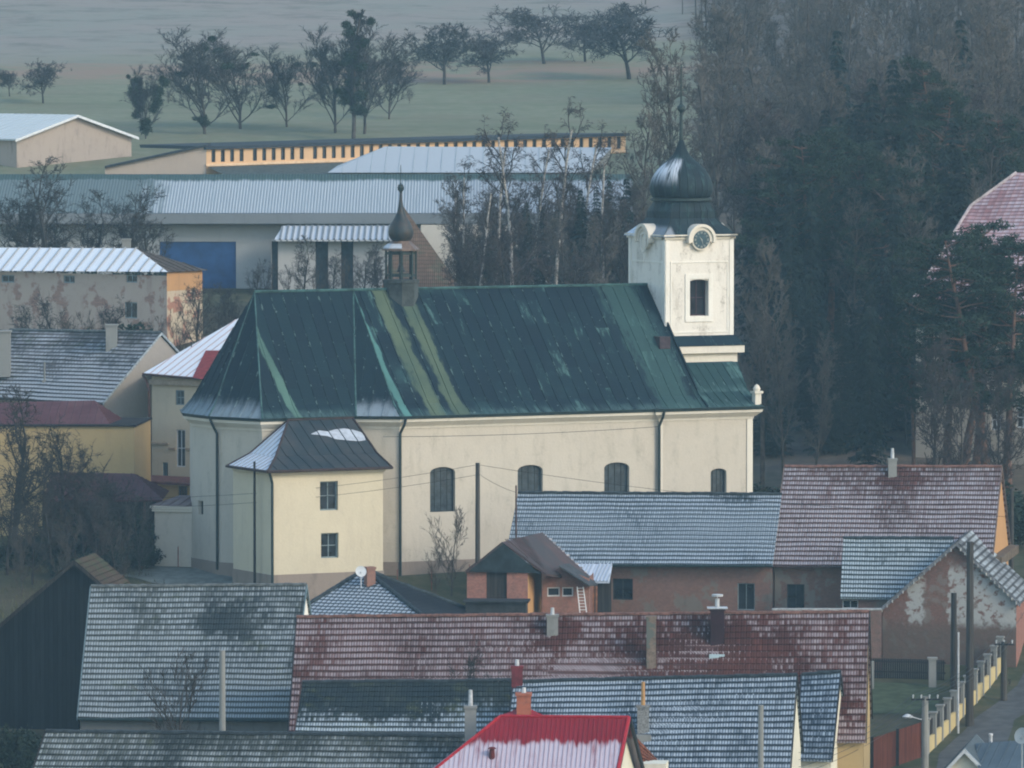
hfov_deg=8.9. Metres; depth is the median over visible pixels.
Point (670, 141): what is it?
bare tree
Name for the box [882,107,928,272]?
spruce tree
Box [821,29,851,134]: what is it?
spruce tree
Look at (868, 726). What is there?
overhead wire
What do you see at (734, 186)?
bare tree
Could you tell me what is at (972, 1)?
bare tree
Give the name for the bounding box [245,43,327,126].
bare tree
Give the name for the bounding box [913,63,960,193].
bare tree
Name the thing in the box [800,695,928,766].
overhead wire
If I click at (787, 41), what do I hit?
bare tree
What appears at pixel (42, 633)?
barn
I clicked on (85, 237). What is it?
bare tree
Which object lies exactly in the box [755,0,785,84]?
bare tree
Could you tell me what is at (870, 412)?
spruce tree
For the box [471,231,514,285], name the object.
bare tree
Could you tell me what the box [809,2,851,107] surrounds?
bare tree
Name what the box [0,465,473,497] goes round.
overhead wire
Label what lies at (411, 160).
farm shed
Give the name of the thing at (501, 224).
bare tree
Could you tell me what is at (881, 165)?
pine tree
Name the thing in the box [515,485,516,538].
utility pole
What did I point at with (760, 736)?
utility pole
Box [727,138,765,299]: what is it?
bare tree
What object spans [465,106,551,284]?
birch tree
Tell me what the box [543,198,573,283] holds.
bare tree
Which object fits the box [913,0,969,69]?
bare tree
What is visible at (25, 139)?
farm shed
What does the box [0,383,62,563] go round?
bare tree
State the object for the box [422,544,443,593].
bare shrub
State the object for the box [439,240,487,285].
bare tree
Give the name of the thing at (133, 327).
bush
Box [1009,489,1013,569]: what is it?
utility pole
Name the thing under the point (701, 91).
bare tree
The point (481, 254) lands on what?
bare tree
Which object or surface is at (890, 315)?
pine tree
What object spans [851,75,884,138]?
bare tree
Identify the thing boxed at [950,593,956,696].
utility pole
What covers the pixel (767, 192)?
pine tree
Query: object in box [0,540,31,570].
bush
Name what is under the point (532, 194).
bare tree
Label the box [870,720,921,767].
board fence
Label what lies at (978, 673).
overhead wire
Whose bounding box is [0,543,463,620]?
grass tufts
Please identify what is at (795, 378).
bare tree
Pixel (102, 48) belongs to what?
ground
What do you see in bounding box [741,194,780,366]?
spruce tree
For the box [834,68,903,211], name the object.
bare tree
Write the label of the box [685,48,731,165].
bare tree
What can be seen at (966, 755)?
house
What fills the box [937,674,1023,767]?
road
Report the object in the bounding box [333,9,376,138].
bare tree
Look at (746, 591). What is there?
window
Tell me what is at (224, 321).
bare tree
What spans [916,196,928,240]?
spruce tree
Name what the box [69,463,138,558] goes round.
bare tree
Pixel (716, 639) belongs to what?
house
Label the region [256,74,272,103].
bare shrub
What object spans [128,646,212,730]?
bare shrub
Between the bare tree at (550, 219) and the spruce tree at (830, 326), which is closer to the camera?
the spruce tree at (830, 326)
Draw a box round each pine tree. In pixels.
[723,155,840,356]
[746,136,857,357]
[764,124,884,350]
[832,149,943,358]
[876,145,942,335]
[878,55,976,237]
[879,271,938,464]
[886,229,1023,464]
[888,244,1023,463]
[896,87,1002,231]
[900,218,1023,464]
[918,232,1023,464]
[937,240,1023,493]
[955,111,1023,197]
[960,128,1023,209]
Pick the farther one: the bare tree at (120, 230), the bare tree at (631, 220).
the bare tree at (120, 230)
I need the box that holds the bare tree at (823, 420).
[800,330,842,464]
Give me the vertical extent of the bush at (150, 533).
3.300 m
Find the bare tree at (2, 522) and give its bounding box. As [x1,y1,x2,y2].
[0,464,44,575]
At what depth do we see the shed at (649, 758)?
313.41 m
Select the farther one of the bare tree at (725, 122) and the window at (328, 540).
the bare tree at (725, 122)
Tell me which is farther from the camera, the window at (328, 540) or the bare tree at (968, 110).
the bare tree at (968, 110)
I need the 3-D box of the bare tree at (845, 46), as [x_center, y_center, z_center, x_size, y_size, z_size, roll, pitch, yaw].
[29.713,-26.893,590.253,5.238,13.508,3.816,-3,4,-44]
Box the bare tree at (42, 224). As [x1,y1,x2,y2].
[0,156,97,272]
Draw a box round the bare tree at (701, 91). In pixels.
[672,57,744,207]
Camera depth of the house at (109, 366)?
428.40 m
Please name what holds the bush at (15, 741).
on the ground at (102, 48)
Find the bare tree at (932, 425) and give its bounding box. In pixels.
[906,330,964,464]
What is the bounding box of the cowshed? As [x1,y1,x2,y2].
[105,133,629,173]
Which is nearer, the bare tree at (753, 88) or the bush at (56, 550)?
the bush at (56, 550)
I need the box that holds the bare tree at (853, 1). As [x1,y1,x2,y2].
[832,0,862,65]
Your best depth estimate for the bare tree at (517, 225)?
503.66 m
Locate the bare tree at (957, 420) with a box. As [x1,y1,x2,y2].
[928,360,1000,464]
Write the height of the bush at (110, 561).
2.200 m
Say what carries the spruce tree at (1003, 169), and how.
on the ground at (102, 48)
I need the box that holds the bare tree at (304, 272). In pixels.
[281,235,324,288]
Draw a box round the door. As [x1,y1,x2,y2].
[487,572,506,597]
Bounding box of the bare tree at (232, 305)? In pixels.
[212,289,243,324]
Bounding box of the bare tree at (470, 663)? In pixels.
[446,639,499,678]
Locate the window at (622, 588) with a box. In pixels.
[613,578,632,599]
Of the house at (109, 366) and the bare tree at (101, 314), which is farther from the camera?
the bare tree at (101, 314)
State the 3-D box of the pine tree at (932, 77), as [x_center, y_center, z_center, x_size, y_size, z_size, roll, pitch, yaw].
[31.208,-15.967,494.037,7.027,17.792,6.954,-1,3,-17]
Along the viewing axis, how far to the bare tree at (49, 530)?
397.08 m
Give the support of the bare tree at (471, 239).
on the ground at (102, 48)
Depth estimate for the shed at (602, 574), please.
385.42 m
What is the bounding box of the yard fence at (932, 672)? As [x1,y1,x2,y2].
[870,657,945,688]
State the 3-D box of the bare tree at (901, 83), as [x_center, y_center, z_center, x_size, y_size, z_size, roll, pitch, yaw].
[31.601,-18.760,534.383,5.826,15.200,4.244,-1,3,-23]
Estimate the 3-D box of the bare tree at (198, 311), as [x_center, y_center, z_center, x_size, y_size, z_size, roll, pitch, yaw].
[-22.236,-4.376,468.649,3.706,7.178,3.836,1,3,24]
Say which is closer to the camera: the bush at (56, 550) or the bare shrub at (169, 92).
the bush at (56, 550)
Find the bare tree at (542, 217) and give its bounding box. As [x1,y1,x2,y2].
[529,193,560,281]
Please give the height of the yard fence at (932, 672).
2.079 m
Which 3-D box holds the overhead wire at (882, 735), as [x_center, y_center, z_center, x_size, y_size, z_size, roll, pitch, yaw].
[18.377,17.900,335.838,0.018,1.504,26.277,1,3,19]
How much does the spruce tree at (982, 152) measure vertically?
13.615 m
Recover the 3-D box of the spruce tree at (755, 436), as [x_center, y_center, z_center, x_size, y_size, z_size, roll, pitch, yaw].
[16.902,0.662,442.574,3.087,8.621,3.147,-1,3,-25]
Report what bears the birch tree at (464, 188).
on the ground at (102, 48)
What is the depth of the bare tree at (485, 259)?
460.01 m
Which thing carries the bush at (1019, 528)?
on the ground at (102, 48)
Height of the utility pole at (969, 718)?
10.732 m
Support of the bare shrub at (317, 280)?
on the ground at (102, 48)
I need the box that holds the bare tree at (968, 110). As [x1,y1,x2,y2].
[948,96,994,195]
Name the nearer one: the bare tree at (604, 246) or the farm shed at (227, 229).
the bare tree at (604, 246)
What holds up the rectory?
on the ground at (102, 48)
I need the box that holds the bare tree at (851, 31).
[825,0,868,113]
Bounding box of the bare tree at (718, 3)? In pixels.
[703,0,734,66]
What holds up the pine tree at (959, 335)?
on the ground at (102, 48)
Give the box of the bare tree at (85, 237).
[63,188,131,273]
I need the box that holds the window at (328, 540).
[321,533,336,557]
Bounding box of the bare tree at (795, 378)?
[758,337,800,454]
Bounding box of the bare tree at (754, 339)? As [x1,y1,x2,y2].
[734,233,805,488]
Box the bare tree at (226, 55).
[191,28,288,128]
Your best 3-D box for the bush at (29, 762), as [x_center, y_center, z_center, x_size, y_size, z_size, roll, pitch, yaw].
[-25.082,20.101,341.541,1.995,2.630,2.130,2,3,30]
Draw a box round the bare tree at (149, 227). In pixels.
[111,207,175,274]
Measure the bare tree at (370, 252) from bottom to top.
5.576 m
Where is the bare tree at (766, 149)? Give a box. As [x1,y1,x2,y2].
[738,134,782,334]
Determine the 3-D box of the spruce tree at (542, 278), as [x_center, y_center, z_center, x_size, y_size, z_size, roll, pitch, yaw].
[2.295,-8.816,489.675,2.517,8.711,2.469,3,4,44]
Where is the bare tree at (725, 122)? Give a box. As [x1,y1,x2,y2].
[712,94,750,268]
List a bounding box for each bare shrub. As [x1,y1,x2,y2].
[1,520,38,595]
[44,514,84,573]
[55,309,96,329]
[101,521,134,575]
[122,494,160,574]
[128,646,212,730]
[143,316,165,335]
[164,309,196,351]
[165,82,172,102]
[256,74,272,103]
[256,257,278,289]
[271,263,295,289]
[307,269,327,288]
[336,259,362,288]
[420,505,470,596]
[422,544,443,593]
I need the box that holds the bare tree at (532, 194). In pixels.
[509,181,554,281]
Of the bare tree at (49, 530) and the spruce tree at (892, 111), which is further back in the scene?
the spruce tree at (892, 111)
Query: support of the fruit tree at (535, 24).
on the ground at (102, 48)
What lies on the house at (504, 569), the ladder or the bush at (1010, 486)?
the ladder
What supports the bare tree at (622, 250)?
on the ground at (102, 48)
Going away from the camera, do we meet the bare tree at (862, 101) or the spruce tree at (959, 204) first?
the spruce tree at (959, 204)
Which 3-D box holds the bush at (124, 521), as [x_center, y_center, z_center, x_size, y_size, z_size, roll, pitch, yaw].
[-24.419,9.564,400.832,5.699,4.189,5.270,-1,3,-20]
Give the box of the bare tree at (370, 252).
[347,245,387,287]
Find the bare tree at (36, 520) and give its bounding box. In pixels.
[3,494,54,584]
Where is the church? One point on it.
(304, 400)
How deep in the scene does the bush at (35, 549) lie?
400.64 m
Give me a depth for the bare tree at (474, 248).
498.92 m
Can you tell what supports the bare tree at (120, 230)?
on the ground at (102, 48)
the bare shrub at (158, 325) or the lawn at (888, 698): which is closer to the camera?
the lawn at (888, 698)
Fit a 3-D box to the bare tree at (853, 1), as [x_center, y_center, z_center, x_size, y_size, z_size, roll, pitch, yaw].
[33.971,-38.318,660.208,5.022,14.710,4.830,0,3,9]
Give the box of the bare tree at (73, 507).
[49,453,103,558]
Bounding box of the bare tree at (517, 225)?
[501,212,535,262]
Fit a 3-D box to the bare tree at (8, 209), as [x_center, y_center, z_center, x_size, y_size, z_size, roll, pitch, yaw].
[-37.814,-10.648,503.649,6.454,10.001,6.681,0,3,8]
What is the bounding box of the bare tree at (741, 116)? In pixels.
[712,84,782,209]
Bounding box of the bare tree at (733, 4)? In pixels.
[709,0,746,80]
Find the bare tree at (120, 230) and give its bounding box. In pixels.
[71,178,166,273]
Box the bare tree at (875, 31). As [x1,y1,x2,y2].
[846,10,898,89]
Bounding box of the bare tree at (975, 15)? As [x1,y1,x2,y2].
[955,0,994,62]
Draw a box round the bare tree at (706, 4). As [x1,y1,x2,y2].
[688,0,720,85]
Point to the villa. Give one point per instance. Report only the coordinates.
(1004, 199)
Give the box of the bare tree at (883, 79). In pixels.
[855,55,914,150]
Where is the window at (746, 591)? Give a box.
[738,583,754,609]
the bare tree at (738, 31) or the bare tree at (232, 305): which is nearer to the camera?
the bare tree at (232, 305)
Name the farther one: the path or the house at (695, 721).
the path
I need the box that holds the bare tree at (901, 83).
[880,64,939,121]
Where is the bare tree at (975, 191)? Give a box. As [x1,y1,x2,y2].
[947,167,991,213]
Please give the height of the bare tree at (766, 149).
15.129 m
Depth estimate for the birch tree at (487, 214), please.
472.39 m
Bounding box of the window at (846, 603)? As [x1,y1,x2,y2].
[843,600,857,607]
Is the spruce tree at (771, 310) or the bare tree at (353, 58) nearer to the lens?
the spruce tree at (771, 310)
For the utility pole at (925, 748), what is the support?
on the ground at (102, 48)
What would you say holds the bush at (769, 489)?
on the ground at (102, 48)
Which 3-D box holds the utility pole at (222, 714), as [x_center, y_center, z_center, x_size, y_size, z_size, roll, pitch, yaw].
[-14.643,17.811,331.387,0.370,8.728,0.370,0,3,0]
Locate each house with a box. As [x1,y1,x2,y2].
[0,238,206,345]
[0,324,179,474]
[0,400,151,535]
[32,729,464,767]
[77,583,311,731]
[287,594,872,767]
[294,678,511,733]
[310,566,468,614]
[382,208,458,287]
[433,687,644,767]
[465,532,597,612]
[509,659,803,767]
[773,448,1018,607]
[799,670,843,767]
[944,733,992,767]
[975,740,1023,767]
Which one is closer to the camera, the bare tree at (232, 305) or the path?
the path
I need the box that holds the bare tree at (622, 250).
[578,198,631,282]
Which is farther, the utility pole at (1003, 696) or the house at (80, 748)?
the utility pole at (1003, 696)
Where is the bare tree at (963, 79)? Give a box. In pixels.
[909,49,977,187]
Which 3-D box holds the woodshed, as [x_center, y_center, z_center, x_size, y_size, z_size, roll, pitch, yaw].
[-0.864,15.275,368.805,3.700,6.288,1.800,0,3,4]
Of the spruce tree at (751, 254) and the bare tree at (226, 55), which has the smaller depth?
the spruce tree at (751, 254)
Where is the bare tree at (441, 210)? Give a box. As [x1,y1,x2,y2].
[431,173,473,277]
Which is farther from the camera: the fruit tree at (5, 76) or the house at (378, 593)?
the fruit tree at (5, 76)
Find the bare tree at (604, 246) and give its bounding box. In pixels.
[566,212,624,283]
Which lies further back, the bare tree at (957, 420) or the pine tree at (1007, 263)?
the pine tree at (1007, 263)
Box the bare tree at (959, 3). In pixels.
[932,0,985,87]
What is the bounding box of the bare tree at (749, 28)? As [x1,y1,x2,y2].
[715,0,790,115]
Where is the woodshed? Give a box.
[463,598,530,612]
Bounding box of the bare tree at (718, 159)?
[690,48,751,219]
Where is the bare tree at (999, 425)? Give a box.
[968,355,1023,492]
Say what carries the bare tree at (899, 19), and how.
on the ground at (102, 48)
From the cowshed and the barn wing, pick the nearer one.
the barn wing
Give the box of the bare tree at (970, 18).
[944,0,996,96]
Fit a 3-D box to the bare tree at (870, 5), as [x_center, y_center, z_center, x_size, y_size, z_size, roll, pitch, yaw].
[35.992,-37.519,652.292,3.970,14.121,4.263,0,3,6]
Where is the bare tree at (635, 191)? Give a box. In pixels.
[602,104,664,223]
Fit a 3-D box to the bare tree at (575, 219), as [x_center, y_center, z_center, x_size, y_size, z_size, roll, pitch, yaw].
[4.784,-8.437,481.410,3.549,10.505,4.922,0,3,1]
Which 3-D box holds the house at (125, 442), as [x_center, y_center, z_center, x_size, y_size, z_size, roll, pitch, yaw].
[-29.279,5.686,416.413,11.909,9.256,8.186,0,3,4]
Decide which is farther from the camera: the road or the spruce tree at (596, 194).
the spruce tree at (596, 194)
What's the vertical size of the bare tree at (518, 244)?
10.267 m
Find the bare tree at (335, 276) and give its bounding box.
[317,247,350,288]
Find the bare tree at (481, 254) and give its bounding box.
[470,232,487,281]
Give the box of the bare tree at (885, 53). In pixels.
[841,19,900,132]
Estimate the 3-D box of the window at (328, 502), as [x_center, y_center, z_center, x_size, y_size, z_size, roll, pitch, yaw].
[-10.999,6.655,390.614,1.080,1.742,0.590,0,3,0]
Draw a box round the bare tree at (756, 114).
[715,97,790,307]
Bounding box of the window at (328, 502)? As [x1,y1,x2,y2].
[320,481,336,510]
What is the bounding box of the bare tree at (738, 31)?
[673,1,762,191]
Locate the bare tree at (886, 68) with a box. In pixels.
[872,53,902,136]
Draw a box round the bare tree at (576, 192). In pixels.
[548,176,593,282]
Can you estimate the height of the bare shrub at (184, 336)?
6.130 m
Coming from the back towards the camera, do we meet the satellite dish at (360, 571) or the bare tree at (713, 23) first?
the bare tree at (713, 23)
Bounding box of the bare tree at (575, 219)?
[558,200,600,282]
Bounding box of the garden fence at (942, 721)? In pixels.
[921,636,1004,753]
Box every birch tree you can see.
[439,171,470,275]
[443,155,475,282]
[464,174,501,285]
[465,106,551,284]
[485,113,526,282]
[515,124,563,282]
[524,96,599,284]
[564,119,610,262]
[579,129,625,283]
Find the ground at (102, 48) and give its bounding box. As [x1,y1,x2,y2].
[0,0,1023,767]
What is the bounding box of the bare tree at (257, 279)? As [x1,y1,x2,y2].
[243,266,266,294]
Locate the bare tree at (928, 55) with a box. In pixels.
[884,38,938,133]
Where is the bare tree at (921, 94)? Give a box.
[885,62,946,144]
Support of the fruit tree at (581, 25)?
on the ground at (102, 48)
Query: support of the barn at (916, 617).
on the ground at (102, 48)
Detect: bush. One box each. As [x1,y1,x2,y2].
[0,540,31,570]
[0,723,41,767]
[12,744,36,767]
[17,534,55,566]
[32,515,81,560]
[56,508,124,556]
[68,510,158,558]
[75,549,110,565]
[85,320,152,330]
[101,545,134,571]
[108,517,154,563]
[113,272,151,274]
[129,272,166,275]
[130,544,165,568]
[753,482,780,492]
[1004,479,1021,503]
[1005,490,1023,539]
[1007,497,1023,546]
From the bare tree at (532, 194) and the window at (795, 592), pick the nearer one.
the window at (795, 592)
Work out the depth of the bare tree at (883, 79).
515.38 m
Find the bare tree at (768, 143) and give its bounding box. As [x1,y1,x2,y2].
[742,123,785,211]
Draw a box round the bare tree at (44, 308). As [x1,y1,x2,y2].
[9,288,79,328]
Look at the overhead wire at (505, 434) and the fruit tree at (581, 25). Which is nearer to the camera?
the overhead wire at (505, 434)
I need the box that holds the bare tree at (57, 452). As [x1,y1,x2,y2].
[27,413,144,559]
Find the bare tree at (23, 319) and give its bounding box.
[8,304,35,328]
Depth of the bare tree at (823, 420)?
422.51 m
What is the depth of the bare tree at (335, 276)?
498.06 m
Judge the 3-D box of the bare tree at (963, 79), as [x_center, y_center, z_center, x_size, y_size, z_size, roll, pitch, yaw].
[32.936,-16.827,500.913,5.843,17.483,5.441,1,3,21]
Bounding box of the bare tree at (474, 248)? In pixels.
[451,227,483,284]
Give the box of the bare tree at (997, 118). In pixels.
[966,106,1023,176]
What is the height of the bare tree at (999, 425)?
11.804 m
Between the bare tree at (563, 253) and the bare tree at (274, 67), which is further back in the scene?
the bare tree at (274, 67)
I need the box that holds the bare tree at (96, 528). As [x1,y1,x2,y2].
[76,494,120,555]
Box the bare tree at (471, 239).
[465,225,486,282]
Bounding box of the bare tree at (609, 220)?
[587,204,622,266]
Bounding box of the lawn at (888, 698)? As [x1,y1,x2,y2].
[871,682,938,713]
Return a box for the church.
[150,64,765,599]
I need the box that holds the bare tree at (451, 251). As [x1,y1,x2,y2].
[434,206,476,283]
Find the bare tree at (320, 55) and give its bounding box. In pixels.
[283,22,382,132]
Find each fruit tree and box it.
[0,69,19,95]
[15,58,66,102]
[398,22,481,84]
[448,28,524,82]
[473,4,590,63]
[555,5,615,61]
[559,0,674,78]
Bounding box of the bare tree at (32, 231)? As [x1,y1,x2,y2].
[0,196,86,272]
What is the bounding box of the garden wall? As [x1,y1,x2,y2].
[772,608,881,675]
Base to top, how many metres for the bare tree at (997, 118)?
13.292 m
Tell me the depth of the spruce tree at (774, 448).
441.21 m
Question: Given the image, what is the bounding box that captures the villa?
[905,171,1023,464]
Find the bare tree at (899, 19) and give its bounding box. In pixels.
[881,0,916,60]
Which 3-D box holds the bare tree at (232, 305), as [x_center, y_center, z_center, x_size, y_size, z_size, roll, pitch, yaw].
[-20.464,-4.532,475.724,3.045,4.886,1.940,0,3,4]
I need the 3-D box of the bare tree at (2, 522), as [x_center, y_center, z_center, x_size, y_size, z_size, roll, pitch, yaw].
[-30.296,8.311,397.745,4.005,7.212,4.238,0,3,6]
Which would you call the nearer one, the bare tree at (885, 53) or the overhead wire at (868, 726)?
the overhead wire at (868, 726)
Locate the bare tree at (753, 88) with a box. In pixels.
[728,84,760,186]
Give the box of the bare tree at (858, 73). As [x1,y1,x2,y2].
[840,60,875,139]
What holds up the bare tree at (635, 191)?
on the ground at (102, 48)
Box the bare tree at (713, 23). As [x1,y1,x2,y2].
[687,2,775,180]
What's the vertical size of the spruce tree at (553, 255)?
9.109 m
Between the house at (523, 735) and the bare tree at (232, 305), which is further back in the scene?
the bare tree at (232, 305)
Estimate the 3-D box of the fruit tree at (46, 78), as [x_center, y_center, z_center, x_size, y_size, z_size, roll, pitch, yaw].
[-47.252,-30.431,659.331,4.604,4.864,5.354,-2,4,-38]
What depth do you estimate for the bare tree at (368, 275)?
502.17 m
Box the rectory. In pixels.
[142,318,238,500]
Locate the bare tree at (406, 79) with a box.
[368,44,425,118]
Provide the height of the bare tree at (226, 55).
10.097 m
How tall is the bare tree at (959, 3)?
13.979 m
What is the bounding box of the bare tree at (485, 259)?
[475,221,539,285]
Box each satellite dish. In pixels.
[355,566,366,586]
[1014,728,1023,767]
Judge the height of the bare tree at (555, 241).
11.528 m
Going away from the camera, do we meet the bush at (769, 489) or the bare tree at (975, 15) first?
the bush at (769, 489)
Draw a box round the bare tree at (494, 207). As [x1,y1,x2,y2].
[478,195,519,256]
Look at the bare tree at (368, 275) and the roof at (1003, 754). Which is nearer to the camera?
the roof at (1003, 754)
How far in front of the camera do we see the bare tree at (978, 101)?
501.65 m
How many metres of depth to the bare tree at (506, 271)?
471.51 m
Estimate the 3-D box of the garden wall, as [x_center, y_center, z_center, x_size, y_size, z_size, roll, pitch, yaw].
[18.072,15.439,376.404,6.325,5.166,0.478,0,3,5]
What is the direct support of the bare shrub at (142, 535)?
on the ground at (102, 48)
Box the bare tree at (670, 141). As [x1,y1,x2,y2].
[635,27,700,204]
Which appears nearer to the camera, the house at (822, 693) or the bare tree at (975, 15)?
the house at (822, 693)
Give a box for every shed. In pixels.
[0,113,138,167]
[0,174,631,289]
[42,472,168,555]
[328,146,611,173]
[577,563,611,612]
[637,738,667,767]
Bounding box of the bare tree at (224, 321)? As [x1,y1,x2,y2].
[200,301,236,335]
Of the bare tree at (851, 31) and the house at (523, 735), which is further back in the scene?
the bare tree at (851, 31)
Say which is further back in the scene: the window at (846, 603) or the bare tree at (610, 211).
the bare tree at (610, 211)
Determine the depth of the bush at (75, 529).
401.70 m
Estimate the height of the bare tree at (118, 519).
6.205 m
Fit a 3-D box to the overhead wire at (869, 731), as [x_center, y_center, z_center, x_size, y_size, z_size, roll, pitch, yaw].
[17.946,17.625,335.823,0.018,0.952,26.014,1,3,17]
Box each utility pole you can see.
[219,650,225,730]
[253,461,255,582]
[475,463,479,562]
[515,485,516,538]
[758,705,763,767]
[760,413,761,489]
[902,695,938,767]
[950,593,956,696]
[957,632,958,733]
[965,541,973,726]
[994,640,1013,700]
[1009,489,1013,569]
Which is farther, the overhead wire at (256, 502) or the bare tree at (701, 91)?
the bare tree at (701, 91)
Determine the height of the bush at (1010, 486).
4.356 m
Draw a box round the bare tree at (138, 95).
[120,64,170,138]
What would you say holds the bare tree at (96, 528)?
on the ground at (102, 48)
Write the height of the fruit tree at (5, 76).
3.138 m
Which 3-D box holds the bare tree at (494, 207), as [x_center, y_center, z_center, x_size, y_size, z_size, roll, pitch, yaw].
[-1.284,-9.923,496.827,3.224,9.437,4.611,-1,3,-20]
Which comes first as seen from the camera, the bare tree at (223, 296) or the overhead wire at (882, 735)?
the overhead wire at (882, 735)
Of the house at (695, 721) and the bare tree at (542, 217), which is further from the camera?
the bare tree at (542, 217)
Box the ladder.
[577,587,586,612]
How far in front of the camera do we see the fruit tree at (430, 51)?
684.14 m
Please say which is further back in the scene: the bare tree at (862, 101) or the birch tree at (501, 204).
the bare tree at (862, 101)
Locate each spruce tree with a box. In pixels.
[516,202,539,284]
[534,209,548,284]
[546,209,566,283]
[567,190,593,283]
[587,186,605,278]
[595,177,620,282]
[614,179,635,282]
[734,172,771,355]
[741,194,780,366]
[750,348,774,454]
[753,337,793,457]
[754,162,818,381]
[803,317,845,454]
[805,319,844,441]
[816,301,865,456]
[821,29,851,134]
[844,288,895,464]
[874,60,906,294]
[879,122,932,309]
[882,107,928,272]
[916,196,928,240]
[940,19,981,168]
[942,149,973,235]
[977,110,998,195]
[995,154,1010,184]
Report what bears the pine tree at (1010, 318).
on the ground at (102, 48)
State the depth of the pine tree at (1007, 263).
420.72 m
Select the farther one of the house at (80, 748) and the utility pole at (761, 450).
the utility pole at (761, 450)
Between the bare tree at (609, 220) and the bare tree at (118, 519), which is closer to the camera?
the bare tree at (118, 519)
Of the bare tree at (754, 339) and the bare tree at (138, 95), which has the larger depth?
the bare tree at (138, 95)
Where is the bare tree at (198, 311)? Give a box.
[174,274,223,343]
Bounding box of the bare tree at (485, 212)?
[471,192,512,234]
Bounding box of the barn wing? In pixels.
[840,536,953,636]
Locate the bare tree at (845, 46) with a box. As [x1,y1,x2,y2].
[811,14,867,102]
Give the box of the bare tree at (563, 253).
[541,227,585,283]
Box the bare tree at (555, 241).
[543,212,583,284]
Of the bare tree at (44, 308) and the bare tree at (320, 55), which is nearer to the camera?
the bare tree at (44, 308)
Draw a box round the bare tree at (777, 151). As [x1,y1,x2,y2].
[738,105,802,305]
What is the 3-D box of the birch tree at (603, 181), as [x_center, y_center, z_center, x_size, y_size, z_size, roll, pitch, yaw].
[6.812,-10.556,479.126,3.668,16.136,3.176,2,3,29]
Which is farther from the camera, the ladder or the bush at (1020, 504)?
the bush at (1020, 504)
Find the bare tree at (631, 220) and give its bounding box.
[610,206,641,282]
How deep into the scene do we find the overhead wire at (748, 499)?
386.35 m
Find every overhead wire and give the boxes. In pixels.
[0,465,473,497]
[8,475,474,507]
[383,426,660,436]
[482,465,1007,516]
[799,695,920,759]
[799,697,909,752]
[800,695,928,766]
[818,695,936,767]
[913,640,995,694]
[921,642,999,694]
[929,640,1006,694]
[937,640,1011,694]
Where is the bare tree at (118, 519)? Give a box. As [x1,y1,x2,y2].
[91,478,145,573]
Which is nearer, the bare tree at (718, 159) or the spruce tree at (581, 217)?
the spruce tree at (581, 217)
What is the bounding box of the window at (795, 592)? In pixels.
[787,584,803,607]
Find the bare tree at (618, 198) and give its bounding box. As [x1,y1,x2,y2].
[611,184,647,263]
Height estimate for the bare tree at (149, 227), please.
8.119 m
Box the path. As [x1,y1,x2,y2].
[124,564,232,583]
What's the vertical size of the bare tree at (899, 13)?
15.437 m
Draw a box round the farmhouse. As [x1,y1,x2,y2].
[509,491,781,611]
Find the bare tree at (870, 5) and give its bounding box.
[860,0,891,63]
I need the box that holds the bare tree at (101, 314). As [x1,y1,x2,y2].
[82,296,133,329]
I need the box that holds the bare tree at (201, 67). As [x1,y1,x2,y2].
[140,25,266,133]
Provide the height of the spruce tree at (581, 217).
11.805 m
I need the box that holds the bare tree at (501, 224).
[488,209,516,267]
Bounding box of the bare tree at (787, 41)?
[770,26,811,146]
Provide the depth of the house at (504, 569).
372.86 m
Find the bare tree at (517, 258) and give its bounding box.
[495,234,537,284]
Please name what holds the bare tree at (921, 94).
on the ground at (102, 48)
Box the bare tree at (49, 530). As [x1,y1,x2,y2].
[19,463,73,575]
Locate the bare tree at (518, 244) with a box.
[487,213,545,285]
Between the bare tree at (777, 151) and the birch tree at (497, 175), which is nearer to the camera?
the birch tree at (497, 175)
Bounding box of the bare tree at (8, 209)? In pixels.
[0,183,59,271]
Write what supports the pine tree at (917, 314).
on the ground at (102, 48)
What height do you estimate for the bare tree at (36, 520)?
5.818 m
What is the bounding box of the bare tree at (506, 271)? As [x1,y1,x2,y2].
[494,253,519,283]
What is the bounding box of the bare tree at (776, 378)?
[752,289,812,475]
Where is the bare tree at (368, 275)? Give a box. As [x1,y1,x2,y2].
[362,242,384,287]
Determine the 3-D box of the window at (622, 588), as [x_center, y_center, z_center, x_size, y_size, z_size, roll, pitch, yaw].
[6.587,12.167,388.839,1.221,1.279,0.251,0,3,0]
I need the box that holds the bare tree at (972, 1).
[945,0,1011,60]
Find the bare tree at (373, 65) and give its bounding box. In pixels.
[321,17,416,133]
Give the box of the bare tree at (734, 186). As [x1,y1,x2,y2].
[719,121,773,304]
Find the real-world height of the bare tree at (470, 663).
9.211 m
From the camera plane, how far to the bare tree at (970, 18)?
573.42 m
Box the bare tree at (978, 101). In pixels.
[948,79,1018,204]
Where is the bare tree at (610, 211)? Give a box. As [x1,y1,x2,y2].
[579,191,640,283]
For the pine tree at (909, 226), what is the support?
on the ground at (102, 48)
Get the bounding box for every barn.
[0,553,130,729]
[880,530,1023,667]
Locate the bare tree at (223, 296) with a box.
[210,282,239,325]
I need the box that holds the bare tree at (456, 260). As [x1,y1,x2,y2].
[448,236,480,285]
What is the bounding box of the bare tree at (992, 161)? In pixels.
[967,116,1016,202]
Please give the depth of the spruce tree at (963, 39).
529.73 m
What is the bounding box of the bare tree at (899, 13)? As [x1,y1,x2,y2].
[854,0,909,68]
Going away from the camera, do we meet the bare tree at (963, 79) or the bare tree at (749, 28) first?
the bare tree at (963, 79)

